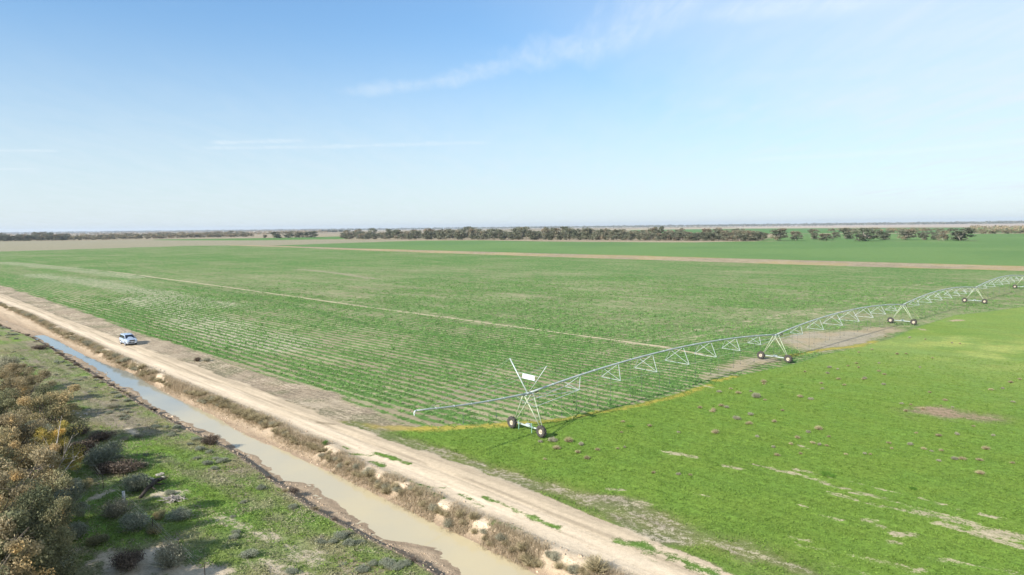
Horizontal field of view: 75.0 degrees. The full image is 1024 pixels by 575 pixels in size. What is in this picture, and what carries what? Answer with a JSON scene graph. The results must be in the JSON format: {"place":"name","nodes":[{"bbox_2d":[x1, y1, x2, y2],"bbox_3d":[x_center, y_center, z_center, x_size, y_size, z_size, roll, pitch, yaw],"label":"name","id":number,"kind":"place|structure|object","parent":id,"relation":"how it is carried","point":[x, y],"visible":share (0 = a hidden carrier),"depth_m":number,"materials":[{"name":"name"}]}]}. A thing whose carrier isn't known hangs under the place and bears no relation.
{"place":"outdoors","nodes":[
{"label":"outdoors","id":0,"kind":"place"},
{"bbox_2d":[0,286,393,425],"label":"road verge","id":1,"kind":"structure","parent":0,"point":[331,406],"depth_m":99.24,"materials":[{"name":"soil"}]},
{"bbox_2d":[0,326,431,574],"bbox_3d":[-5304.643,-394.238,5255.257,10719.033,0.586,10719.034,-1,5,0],"label":"grass bank","id":2,"kind":"structure","parent":0,"point":[24,341],"depth_m":50.10,"materials":[{"name":"plant"}]},
{"bbox_2d":[0,539,9,574],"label":"tree","id":3,"kind":"object","parent":2,"relation":"on","point":[2,552],"visible":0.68,"depth_m":33.29,"materials":[{"name":"brown plant"}]},
{"bbox_2d":[0,494,18,560],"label":"tree","id":4,"kind":"object","parent":2,"relation":"on","point":[1,501],"visible":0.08,"depth_m":36.39,"materials":[{"name":"brown plant"}]},
{"bbox_2d":[0,354,20,370],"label":"shrub","id":5,"kind":"object","parent":2,"relation":"on","point":[4,361],"visible":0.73,"depth_m":102.16,"materials":[{"name":"plant"}]},
{"bbox_2d":[0,418,22,442],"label":"tree","id":6,"kind":"object","parent":2,"relation":"on","point":[19,437],"visible":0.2,"depth_m":54.06,"materials":[{"name":"brown plant"}]},
{"bbox_2d":[0,388,31,423],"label":"tree","id":7,"kind":"object","parent":2,"relation":"on","point":[8,402],"visible":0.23,"depth_m":63.48,"materials":[{"name":"green plant"}]},
{"bbox_2d":[0,362,33,398],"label":"tree","id":8,"kind":"object","parent":2,"relation":"on","point":[12,369],"visible":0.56,"depth_m":80.37,"materials":[{"name":"brown plant"}]},
{"bbox_2d":[3,363,40,386],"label":"tree","id":9,"kind":"object","parent":2,"relation":"on","point":[31,379],"visible":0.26,"depth_m":88.79,"materials":[{"name":"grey plant"}]},
{"bbox_2d":[0,425,48,503],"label":"tree","id":10,"kind":"object","parent":2,"relation":"on","point":[4,450],"visible":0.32,"depth_m":48.06,"materials":[{"name":"brown plant"}]},
{"bbox_2d":[0,406,48,470],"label":"tree","id":11,"kind":"object","parent":2,"relation":"on","point":[12,419],"visible":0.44,"depth_m":54.80,"materials":[{"name":"brown plant"}]},
{"bbox_2d":[0,514,55,574],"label":"tree","id":12,"kind":"object","parent":2,"relation":"on","point":[31,548],"visible":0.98,"depth_m":33.85,"materials":[{"name":"brown plant"}]},
{"bbox_2d":[0,470,58,541],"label":"tree","id":13,"kind":"object","parent":2,"relation":"on","point":[15,491],"visible":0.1,"depth_m":39.77,"materials":[{"name":"brown plant"}]},
{"bbox_2d":[0,369,60,416],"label":"tree","id":14,"kind":"object","parent":2,"relation":"on","point":[42,375],"visible":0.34,"depth_m":74.02,"materials":[{"name":"brown plant"}]},
{"bbox_2d":[0,485,62,574],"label":"tree","id":15,"kind":"object","parent":2,"relation":"on","point":[19,515],"visible":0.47,"depth_m":36.43,"materials":[{"name":"green plant"}]},
{"bbox_2d":[13,420,54,468],"bbox_3d":[-42.745,14.001,58.958,4.151,4.272,4.077,-2,5,-19],"label":"tree","id":16,"kind":"object","parent":2,"relation":"on","point":[36,436],"visible":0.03,"depth_m":59.11,"materials":[{"name":"brown plant"}]},
{"bbox_2d":[5,440,64,490],"bbox_3d":[-36.393,14.321,50.523,4.021,5.364,4.377,-3,5,-20],"label":"tree","id":17,"kind":"object","parent":2,"relation":"on","point":[13,444],"visible":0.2,"depth_m":50.81,"materials":[{"name":"brown plant"}]},
{"bbox_2d":[0,446,72,528],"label":"tree","id":18,"kind":"object","parent":2,"relation":"on","point":[42,456],"visible":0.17,"depth_m":43.76,"materials":[{"name":"brown plant"}]},
{"bbox_2d":[0,467,84,545],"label":"tree","id":19,"kind":"object","parent":2,"relation":"on","point":[60,483],"visible":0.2,"depth_m":42.15,"materials":[{"name":"brown plant"}]},
{"bbox_2d":[0,491,86,574],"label":"tree","id":20,"kind":"object","parent":2,"relation":"on","point":[57,537],"visible":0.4,"depth_m":37.70,"materials":[{"name":"green plant"}]},
{"bbox_2d":[7,416,87,478],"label":"dead branches","id":21,"kind":"object","parent":2,"relation":"on","point":[63,458],"visible":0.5,"depth_m":53.64,"materials":[{"name":"wood"}]},
{"bbox_2d":[13,383,89,442],"bbox_3d":[-44.759,12.630,64.383,6.279,6.357,5.769,2,6,26],"label":"tree","id":22,"kind":"object","parent":2,"relation":"on","point":[41,397],"visible":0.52,"depth_m":64.19,"materials":[{"name":"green plant"}]},
{"bbox_2d":[29,420,85,471],"bbox_3d":[-38.412,13.815,56.561,4.002,5.120,3.612,-6,7,-44],"label":"tree","id":23,"kind":"object","parent":2,"relation":"on","point":[50,438],"visible":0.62,"depth_m":56.32,"materials":[{"name":"plant"}]},
{"bbox_2d":[52,477,89,517],"bbox_3d":[-32.073,15.486,47.688,3.220,3.181,3.290,1,5,12],"label":"tree","id":24,"kind":"object","parent":2,"relation":"on","point":[75,492],"visible":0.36,"depth_m":47.92,"materials":[{"name":"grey plant"}]},
{"bbox_2d":[68,520,93,537],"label":"shrub","id":25,"kind":"object","parent":2,"relation":"on","point":[79,527],"visible":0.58,"depth_m":45.69,"materials":[{"name":"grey plant"}]},
{"bbox_2d":[68,424,94,434],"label":"shrub","id":26,"kind":"object","parent":2,"relation":"on","point":[85,430],"visible":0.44,"depth_m":69.06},
{"bbox_2d":[69,438,98,453],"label":"shrub","id":27,"kind":"object","parent":2,"relation":"on","point":[88,444],"visible":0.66,"depth_m":62.98,"materials":[{"name":"plant"}]},
{"bbox_2d":[81,478,96,489],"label":"shrub","id":28,"kind":"object","parent":2,"relation":"on","point":[86,485],"visible":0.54,"depth_m":54.21,"materials":[{"name":"green plant"}]},
{"bbox_2d":[84,533,110,546],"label":"shrub","id":29,"kind":"object","parent":2,"relation":"on","point":[96,539],"visible":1,"depth_m":44.60,"materials":[{"name":"green plant"}]},
{"bbox_2d":[85,430,116,440],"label":"shrub","id":30,"kind":"object","parent":2,"relation":"on","point":[104,435],"visible":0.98,"depth_m":66.88,"materials":[{"name":"plant"}]},
{"bbox_2d":[83,438,126,466],"bbox_3d":[-36.781,14.931,60.163,3.751,2.142,3.920,4,7,42],"label":"shrub","id":31,"kind":"object","parent":2,"relation":"on","point":[105,453],"visible":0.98,"depth_m":59.60,"materials":[{"name":"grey plant"}]},
{"bbox_2d":[92,460,118,474],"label":"shrub","id":32,"kind":"object","parent":2,"relation":"on","point":[103,467],"visible":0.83,"depth_m":57.56,"materials":[{"name":"plant"}]},
{"bbox_2d":[98,495,133,517],"bbox_3d":[-29.084,16.117,49.054,2.553,1.426,2.542,-1,5,1],"label":"shrub","id":33,"kind":"object","parent":2,"relation":"on","point":[114,508],"visible":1,"depth_m":48.67,"materials":[{"name":"plant"}]},
{"bbox_2d":[101,456,143,475],"bbox_3d":[-33.798,15.480,58.048,3.412,1.257,3.263,-3,5,-20],"label":"shrub","id":34,"kind":"object","parent":2,"relation":"on","point":[124,466],"visible":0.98,"depth_m":57.75,"materials":[{"name":"plant"}]},
{"bbox_2d":[108,544,145,572],"bbox_3d":[-24.002,16.836,41.294,2.224,1.317,2.455,-2,5,-14],"label":"shrub","id":35,"kind":"object","parent":2,"relation":"on","point":[126,560],"visible":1,"depth_m":41.14,"materials":[{"name":"plant"}]},
{"bbox_2d":[117,510,151,530],"bbox_3d":[-26.600,16.341,46.854,2.411,1.286,2.520,2,6,25],"label":"shrub","id":36,"kind":"object","parent":2,"relation":"on","point":[129,521],"visible":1,"depth_m":46.57,"materials":[{"name":"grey plant"}]},
{"bbox_2d":[120,472,152,492],"bbox_3d":[-30.166,15.617,53.749,2.577,1.700,2.095,-1,5,1],"label":"shrub","id":37,"kind":"object","parent":2,"relation":"on","point":[138,482],"visible":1,"depth_m":53.29,"materials":[{"name":"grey plant"}]},
{"bbox_2d":[84,451,204,574],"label":"wire fence","id":38,"kind":"object","parent":2,"relation":"on","point":[123,492],"visible":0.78,"depth_m":46.02,"materials":[{"name":"metal"}]},
{"bbox_2d":[139,474,167,498],"bbox_3d":[-29.271,15.732,53.990,2.054,1.355,3.770,-1,5,0],"label":"fallen log","id":39,"kind":"object","parent":2,"relation":"on","point":[152,484],"visible":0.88,"depth_m":54.16,"materials":[{"name":"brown wood"}]},
{"bbox_2d":[144,523,162,533],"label":"shrub","id":40,"kind":"object","parent":2,"relation":"on","point":[150,528],"visible":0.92,"depth_m":45.96,"materials":[{"name":"green plant"}]},
{"bbox_2d":[152,509,165,519],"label":"shrub","id":41,"kind":"object","parent":2,"relation":"on","point":[158,515],"visible":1,"depth_m":48.44,"materials":[{"name":"green plant"}]},
{"bbox_2d":[145,537,188,569],"bbox_3d":[-21.448,16.677,41.578,2.451,1.645,2.440,1,6,21],"label":"shrub","id":42,"kind":"object","parent":2,"relation":"on","point":[167,560],"visible":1,"depth_m":41.48,"materials":[{"name":"plant"}]},
{"bbox_2d":[157,494,186,503],"bbox_3d":[-26.322,16.434,51.935,2.224,0.536,1.724,-1,5,0],"label":"stick heap","id":43,"kind":"object","parent":2,"relation":"on","point":[171,498],"visible":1,"depth_m":51.76,"materials":[{"name":"wood"}]},
{"bbox_2d":[164,505,195,520],"bbox_3d":[-24.102,16.473,48.482,1.707,0.850,2.100,1,6,21],"label":"shrub","id":44,"kind":"object","parent":2,"relation":"on","point":[177,514],"visible":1,"depth_m":48.34,"materials":[{"name":"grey plant"}]},
{"bbox_2d":[200,435,221,444],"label":"shrub","id":45,"kind":"object","parent":2,"relation":"on","point":[210,439],"visible":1,"depth_m":66.45,"materials":[{"name":"plant"}]},
{"bbox_2d":[236,548,258,558],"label":"saltbush","id":46,"kind":"object","parent":2,"relation":"on","point":[248,553],"visible":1,"depth_m":42.81,"materials":[{"name":"grey plant"}]},
{"bbox_2d":[284,567,297,574],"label":"saltbush","id":47,"kind":"object","parent":2,"relation":"on","point":[291,570],"visible":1,"depth_m":40.80,"materials":[{"name":"grey plant"}]},
{"bbox_2d":[333,530,348,539],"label":"saltbush","id":48,"kind":"object","parent":2,"relation":"on","point":[340,535],"visible":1,"depth_m":45.81,"materials":[{"name":"grey plant"}]},
{"bbox_2d":[342,538,355,546],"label":"saltbush","id":49,"kind":"object","parent":2,"relation":"on","point":[349,542],"visible":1,"depth_m":44.88,"materials":[{"name":"grey plant"}]},
{"bbox_2d":[353,563,368,572],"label":"saltbush","id":50,"kind":"object","parent":2,"relation":"on","point":[360,569],"visible":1,"depth_m":41.27,"materials":[{"name":"grey plant"}]},
{"bbox_2d":[375,557,395,568],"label":"saltbush","id":51,"kind":"object","parent":2,"relation":"on","point":[385,562],"visible":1,"depth_m":41.95,"materials":[{"name":"grey plant"}]},
{"bbox_2d":[398,559,412,566],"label":"saltbush","id":52,"kind":"object","parent":2,"relation":"on","point":[405,562],"visible":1,"depth_m":42.18,"materials":[{"name":"grey plant"}]},
{"bbox_2d":[6,321,535,574],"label":"canal water","id":53,"kind":"structure","parent":0,"point":[383,519],"depth_m":55.88,"materials":[{"name":"liquid"}]},
{"bbox_2d":[0,306,591,574],"bbox_3d":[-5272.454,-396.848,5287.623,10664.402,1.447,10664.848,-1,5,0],"label":"canal bank","id":54,"kind":"structure","parent":0,"point":[18,323],"depth_m":58.02,"materials":[{"name":"soil"}]},
{"bbox_2d":[5,307,642,574],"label":"dry grass","id":55,"kind":"structure","parent":54,"relation":"on","point":[180,386],"depth_m":58.67,"materials":[{"name":"plant"}]},
{"bbox_2d":[86,364,595,574],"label":"earth clods","id":56,"kind":"object","parent":54,"relation":"on","point":[579,555],"visible":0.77,"depth_m":57.30,"materials":[{"name":"soil"}]},
{"bbox_2d":[442,518,453,527],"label":"dry bush","id":57,"kind":"object","parent":54,"relation":"on","point":[446,523],"visible":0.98,"depth_m":48.95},
{"bbox_2d":[468,512,480,519],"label":"dry bush","id":58,"kind":"object","parent":54,"relation":"on","point":[472,514],"visible":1,"depth_m":48.18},
{"bbox_2d":[515,538,532,552],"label":"dry bush","id":59,"kind":"object","parent":54,"relation":"on","point":[521,547],"visible":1,"depth_m":44.23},
{"bbox_2d":[521,553,538,567],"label":"dry bush","id":60,"kind":"object","parent":54,"relation":"on","point":[530,563],"visible":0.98,"depth_m":43.12,"materials":[{"name":"plant"}]},
{"bbox_2d":[532,558,544,569],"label":"dry bush","id":61,"kind":"object","parent":54,"relation":"on","point":[539,564],"visible":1,"depth_m":42.81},
{"bbox_2d":[547,550,561,560],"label":"dry bush","id":62,"kind":"object","parent":54,"relation":"on","point":[554,556],"visible":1,"depth_m":42.55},
{"bbox_2d":[553,559,566,569],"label":"dry bush","id":63,"kind":"object","parent":54,"relation":"on","point":[558,566],"visible":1,"depth_m":42.05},
{"bbox_2d":[565,562,580,574],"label":"dry bush","id":64,"kind":"object","parent":54,"relation":"on","point":[573,569],"visible":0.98,"depth_m":41.42,"materials":[{"name":"plant"}]},
{"bbox_2d":[581,552,611,574],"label":"shrub","id":65,"kind":"object","parent":54,"relation":"on","point":[592,565],"visible":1,"depth_m":40.48,"materials":[{"name":"plant"}]},
{"bbox_2d":[0,294,733,574],"bbox_3d":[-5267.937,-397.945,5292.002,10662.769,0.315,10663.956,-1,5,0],"label":"dirt road","id":66,"kind":"structure","parent":0,"point":[574,533],"depth_m":54.92,"materials":[{"name":"soil"}]},
{"bbox_2d":[119,332,136,345],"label":"four wheel drive","id":67,"kind":"structure","parent":66,"relation":"on","point":[127,338],"depth_m":124.00,"materials":[{"name":"silver metal"}]},
{"bbox_2d":[0,245,1023,429],"bbox_3d":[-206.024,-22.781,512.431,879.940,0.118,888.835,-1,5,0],"label":"crop field","id":68,"kind":"structure","parent":0,"point":[74,275],"depth_m":171.83,"materials":[{"name":"plant"}]},
{"bbox_2d":[413,275,1023,437],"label":"irrigator","id":69,"kind":"object","parent":68,"relation":"on","point":[512,422],"visible":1,"depth_m":85.59,"materials":[{"name":"metal"}]},
{"bbox_2d":[0,223,1023,433],"bbox_3d":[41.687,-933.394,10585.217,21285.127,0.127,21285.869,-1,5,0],"label":"ground","id":70,"kind":"structure","parent":0,"point":[268,240],"depth_m":1358.56,"materials":[{"name":"soil"}]},
{"bbox_2d":[3,229,331,236],"bbox_3d":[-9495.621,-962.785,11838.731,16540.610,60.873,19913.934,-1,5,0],"label":"scrub woodland","id":71,"kind":"object","parent":70,"relation":"on","point":[189,232],"visible":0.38,"depth_m":6723.67,"materials":[{"name":"green plant"}]},
{"bbox_2d":[281,231,295,237],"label":"gum tree","id":72,"kind":"object","parent":70,"relation":"on","point":[291,234],"visible":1,"depth_m":1744.57,"materials":[{"name":"green plant"}]},
{"bbox_2d":[301,231,317,237],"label":"gum tree","id":73,"kind":"object","parent":70,"relation":"on","point":[308,233],"visible":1,"depth_m":1748.26,"materials":[{"name":"green plant"}]},
{"bbox_2d":[390,229,400,238],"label":"gum tree","id":74,"kind":"object","parent":70,"relation":"on","point":[396,233],"visible":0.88,"depth_m":1309.87,"materials":[{"name":"green plant"}]},
{"bbox_2d":[409,231,421,239],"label":"gum tree","id":75,"kind":"object","parent":70,"relation":"on","point":[413,235],"visible":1,"depth_m":1274.33,"materials":[{"name":"green plant"}]},
{"bbox_2d":[437,229,446,239],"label":"gum tree","id":76,"kind":"object","parent":70,"relation":"on","point":[440,234],"visible":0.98,"depth_m":1230.24,"materials":[{"name":"green plant"}]},
{"bbox_2d":[466,228,476,239],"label":"gum tree","id":77,"kind":"object","parent":70,"relation":"on","point":[471,234],"visible":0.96,"depth_m":1185.43,"materials":[{"name":"green plant"}]},
{"bbox_2d":[487,228,498,239],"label":"gum tree","id":78,"kind":"object","parent":70,"relation":"on","point":[492,233],"visible":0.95,"depth_m":1154.50,"materials":[{"name":"green plant"}]},
{"bbox_2d":[1,220,1023,233],"bbox_3d":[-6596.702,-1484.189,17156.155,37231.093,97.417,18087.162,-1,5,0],"label":"distant woods","id":79,"kind":"object","parent":70,"relation":"on","point":[890,223],"visible":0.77,"depth_m":11687.96,"materials":[{"name":"green plant"}]},
{"bbox_2d":[516,227,525,239],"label":"gum tree","id":80,"kind":"object","parent":70,"relation":"on","point":[522,232],"visible":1,"depth_m":1120.21,"materials":[{"name":"green plant"}]},
{"bbox_2d":[550,227,562,239],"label":"gum tree","id":81,"kind":"object","parent":70,"relation":"on","point":[557,235],"visible":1,"depth_m":1071.48,"materials":[{"name":"green plant"}]},
{"bbox_2d":[570,229,581,239],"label":"gum tree","id":82,"kind":"object","parent":70,"relation":"on","point":[575,234],"visible":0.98,"depth_m":1048.23,"materials":[{"name":"green plant"}]},
{"bbox_2d":[581,228,595,239],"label":"gum tree","id":83,"kind":"object","parent":70,"relation":"on","point":[586,232],"visible":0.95,"depth_m":1031.75,"materials":[{"name":"green plant"}]},
{"bbox_2d":[591,229,600,239],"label":"gum tree","id":84,"kind":"object","parent":70,"relation":"on","point":[596,236],"visible":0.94,"depth_m":1023.14,"materials":[{"name":"green plant"}]},
{"bbox_2d":[599,228,607,239],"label":"gum tree","id":85,"kind":"object","parent":70,"relation":"on","point":[603,233],"visible":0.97,"depth_m":1013.66,"materials":[{"name":"green plant"}]},
{"bbox_2d":[609,229,621,239],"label":"gum tree","id":86,"kind":"object","parent":70,"relation":"on","point":[615,233],"visible":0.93,"depth_m":999.31,"materials":[{"name":"green plant"}]},
{"bbox_2d":[626,231,636,239],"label":"gum tree","id":87,"kind":"object","parent":70,"relation":"on","point":[631,236],"visible":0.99,"depth_m":984.86,"materials":[{"name":"green plant"}]},
{"bbox_2d":[676,230,688,240],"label":"gum tree","id":88,"kind":"object","parent":70,"relation":"on","point":[680,233],"visible":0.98,"depth_m":931.71,"materials":[{"name":"green plant"}]},
{"bbox_2d":[698,232,710,240],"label":"gum tree","id":89,"kind":"object","parent":70,"relation":"on","point":[704,235],"visible":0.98,"depth_m":912.60,"materials":[{"name":"green plant"}]},
{"bbox_2d":[713,228,723,240],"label":"gum tree","id":90,"kind":"object","parent":70,"relation":"on","point":[717,232],"visible":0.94,"depth_m":902.83,"materials":[{"name":"green plant"}]},
{"bbox_2d":[719,229,729,240],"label":"gum tree","id":91,"kind":"object","parent":70,"relation":"on","point":[724,233],"visible":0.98,"depth_m":898.64,"materials":[{"name":"green plant"}]},
{"bbox_2d":[732,230,746,240],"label":"gum tree","id":92,"kind":"object","parent":70,"relation":"on","point":[740,236],"visible":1,"depth_m":861.14,"materials":[{"name":"green plant"}]},
{"bbox_2d":[747,230,760,240],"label":"gum tree","id":93,"kind":"object","parent":70,"relation":"on","point":[750,237],"visible":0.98,"depth_m":878.87,"materials":[{"name":"green plant"}]},
{"bbox_2d":[970,225,1023,230],"bbox_3d":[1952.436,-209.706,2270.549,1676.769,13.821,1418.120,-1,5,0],"label":"distant scrub","id":94,"kind":"object","parent":70,"relation":"on","point":[1004,227],"visible":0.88,"depth_m":2110.52,"materials":[{"name":"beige plant"}]},
{"bbox_2d":[0,0,1023,233],"label":"sky","id":95,"kind":"structure","parent":0,"point":[120,115],"materials":[{"name":"blue"}]},
{"bbox_2d":[229,245,1023,270],"bbox_3d":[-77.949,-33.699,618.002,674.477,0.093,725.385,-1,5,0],"label":"farm track","id":96,"kind":"structure","parent":0,"point":[942,266],"depth_m":403.17,"materials":[{"name":"soil"}]},
{"bbox_2d":[273,234,1023,265],"bbox_3d":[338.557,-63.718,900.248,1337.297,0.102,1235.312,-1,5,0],"label":"field","id":97,"kind":"structure","parent":0,"point":[994,249],"depth_m":607.87,"materials":[{"name":"plant"}]},
{"bbox_2d":[770,228,788,240],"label":"gum tree","id":98,"kind":"object","parent":97,"relation":"on","point":[779,234],"visible":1,"depth_m":869.11,"materials":[{"name":"green plant"}]},
{"bbox_2d":[790,231,802,240],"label":"gum tree","id":99,"kind":"object","parent":97,"relation":"on","point":[794,234],"visible":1,"depth_m":860.27,"materials":[{"name":"green plant"}]},
{"bbox_2d":[807,229,818,239],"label":"gum tree","id":100,"kind":"object","parent":97,"relation":"on","point":[812,232],"visible":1,"depth_m":909.11,"materials":[{"name":"green plant"}]},
{"bbox_2d":[818,233,833,240],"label":"gum tree","id":101,"kind":"object","parent":97,"relation":"on","point":[823,236],"visible":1,"depth_m":842.75,"materials":[{"name":"green plant"}]},
{"bbox_2d":[839,228,852,238],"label":"gum tree","id":102,"kind":"object","parent":97,"relation":"on","point":[847,235],"visible":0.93,"depth_m":909.51,"materials":[{"name":"green plant"}]},
{"bbox_2d":[850,228,880,240],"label":"gum tree","id":103,"kind":"object","parent":97,"relation":"on","point":[862,235],"visible":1,"depth_m":795.78,"materials":[{"name":"green plant"}]},
{"bbox_2d":[875,230,892,239],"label":"gum tree","id":104,"kind":"object","parent":97,"relation":"on","point":[885,235],"visible":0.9,"depth_m":844.91,"materials":[{"name":"green plant"}]},
{"bbox_2d":[896,229,916,239],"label":"gum tree","id":105,"kind":"object","parent":97,"relation":"on","point":[906,234],"visible":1,"depth_m":829.14,"materials":[{"name":"green plant"}]},
{"bbox_2d":[917,231,928,239],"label":"gum tree","id":106,"kind":"object","parent":97,"relation":"on","point":[922,235],"visible":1,"depth_m":823.61,"materials":[{"name":"green plant"}]},
{"bbox_2d":[936,230,949,239],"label":"gum tree","id":107,"kind":"object","parent":97,"relation":"on","point":[942,235],"visible":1,"depth_m":790.86,"materials":[{"name":"green plant"}]},
{"bbox_2d":[947,227,977,240],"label":"gum tree","id":108,"kind":"object","parent":97,"relation":"on","point":[958,235],"visible":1,"depth_m":772.55,"materials":[{"name":"green plant"}]},
{"bbox_2d":[373,307,1023,574],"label":"pasture","id":109,"kind":"structure","parent":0,"point":[995,336],"depth_m":59.99,"materials":[{"name":"plant"}]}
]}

